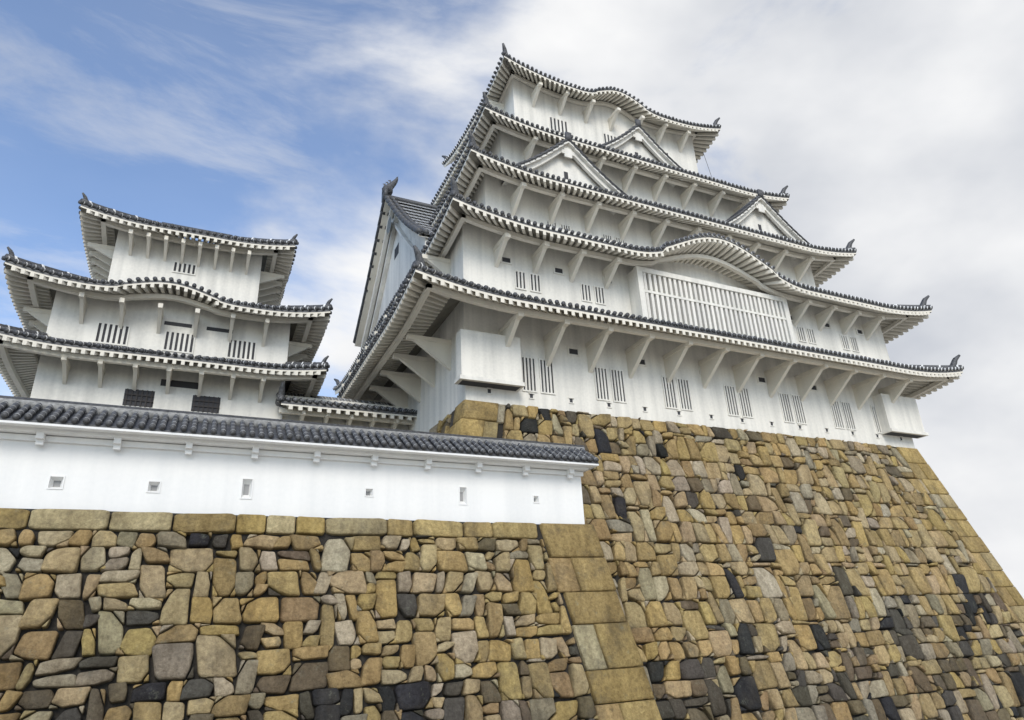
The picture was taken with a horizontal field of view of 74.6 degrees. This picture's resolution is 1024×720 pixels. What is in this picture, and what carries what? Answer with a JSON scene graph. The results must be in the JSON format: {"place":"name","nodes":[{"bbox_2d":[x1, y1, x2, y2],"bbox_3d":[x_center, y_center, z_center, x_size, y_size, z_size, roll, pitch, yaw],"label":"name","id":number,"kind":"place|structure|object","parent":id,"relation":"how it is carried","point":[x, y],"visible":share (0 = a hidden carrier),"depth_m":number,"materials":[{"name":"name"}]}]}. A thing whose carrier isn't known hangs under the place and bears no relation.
{"place":"outdoors","nodes":[
{"label":"outdoors","id":0,"kind":"place"},
{"bbox_2d":[0,0,1023,598],"label":"sky","id":1,"kind":"structure","parent":0,"point":[895,128],"materials":[{"name":"blue"}]},
{"bbox_2d":[360,72,928,448],"bbox_3d":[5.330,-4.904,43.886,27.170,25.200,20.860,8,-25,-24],"label":"castle walls","id":2,"kind":"structure","parent":0,"point":[688,294],"depth_m":32.68,"materials":[{"name":"white paint"}]},
{"bbox_2d":[340,63,921,397],"bbox_3d":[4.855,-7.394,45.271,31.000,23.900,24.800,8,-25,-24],"label":"keep roofs","id":3,"kind":"structure","parent":2,"relation":"on","point":[409,205],"depth_m":37.86,"materials":[{"name":"grey tile"}]},
{"bbox_2d":[335,56,962,409],"bbox_3d":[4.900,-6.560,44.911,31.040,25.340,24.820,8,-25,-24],"label":"roof eaves","id":4,"kind":"object","parent":2,"relation":"attached to","point":[427,304],"visible":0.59,"depth_m":33.51,"materials":[{"name":"white paint"}]},
{"bbox_2d":[333,43,963,397],"bbox_3d":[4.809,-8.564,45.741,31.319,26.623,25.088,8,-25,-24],"label":"keep tiles","id":5,"kind":"object","parent":4,"relation":"on","point":[405,219],"visible":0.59,"depth_m":34.59,"materials":[{"name":"grey tile"}]},
{"bbox_2d":[386,118,922,439],"bbox_3d":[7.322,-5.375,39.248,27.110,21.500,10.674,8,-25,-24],"label":"windows","id":6,"kind":"structure","parent":2,"relation":"in","point":[495,386],"depth_m":30.41,"materials":[{"name":"white wood"}]},
{"label":"ground","id":7,"kind":"structure","parent":0,"visible":0},
{"bbox_2d":[0,409,1020,719],"bbox_3d":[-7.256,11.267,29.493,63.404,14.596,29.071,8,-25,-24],"label":"stone joints","id":8,"kind":"object","parent":7,"relation":"on","point":[324,539],"visible":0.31,"depth_m":16.65,"materials":[{"name":"black stone"}]},
{"bbox_2d":[30,230,408,429],"bbox_3d":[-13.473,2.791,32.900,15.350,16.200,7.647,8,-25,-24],"label":"walls","id":9,"kind":"structure","parent":8,"relation":"on","point":[141,316],"depth_m":29.66,"materials":[{"name":"paint"}]},
{"bbox_2d":[95,262,254,412],"bbox_3d":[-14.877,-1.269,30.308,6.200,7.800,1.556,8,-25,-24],"label":"window bars","id":10,"kind":"object","parent":9,"relation":"attached to","point":[145,398],"visible":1,"depth_m":28.85,"materials":[{"name":"grey wood"}]},
{"bbox_2d":[0,206,416,428],"bbox_3d":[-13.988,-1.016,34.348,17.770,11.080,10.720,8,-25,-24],"label":"eaves","id":11,"kind":"object","parent":9,"relation":"attached to","point":[33,294],"visible":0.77,"depth_m":29.62,"materials":[{"name":"white paint"}]},
{"bbox_2d":[0,192,416,415],"bbox_3d":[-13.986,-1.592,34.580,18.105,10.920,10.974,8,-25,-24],"label":"tiles","id":12,"kind":"object","parent":11,"relation":"on","point":[13,259],"visible":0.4,"depth_m":29.39,"materials":[{"name":"tile"}]},
{"bbox_2d":[3,210,414,413],"bbox_3d":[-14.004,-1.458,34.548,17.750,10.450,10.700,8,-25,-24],"label":"roofs","id":13,"kind":"structure","parent":11,"relation":"on","point":[340,399],"depth_m":31.95,"materials":[{"name":"tile"}]},
{"bbox_2d":[0,420,598,523],"bbox_3d":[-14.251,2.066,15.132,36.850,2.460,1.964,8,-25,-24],"label":"plaster wall","id":14,"kind":"structure","parent":8,"relation":"on","point":[51,466],"depth_m":18.10,"materials":[{"name":"white paint"}]},
{"bbox_2d":[0,407,598,463],"bbox_3d":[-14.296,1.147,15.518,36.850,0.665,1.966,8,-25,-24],"label":"dobei roof","id":15,"kind":"structure","parent":14,"relation":"on","point":[91,423],"depth_m":17.85,"materials":[{"name":"grey tile"}]},
{"bbox_2d":[0,395,598,461],"bbox_3d":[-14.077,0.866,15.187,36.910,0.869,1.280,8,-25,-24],"label":"wall roof tiles","id":16,"kind":"object","parent":15,"relation":"on","point":[519,448],"visible":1,"depth_m":18.67,"materials":[{"name":"grey tile"}]},
{"bbox_2d":[0,400,1023,719],"bbox_3d":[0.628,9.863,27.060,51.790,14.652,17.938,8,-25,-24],"label":"keep base stones","id":17,"kind":"object","parent":8,"relation":"attached to","point":[810,504],"visible":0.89,"depth_m":20.29,"materials":[{"name":"brown stone"}]}
]}

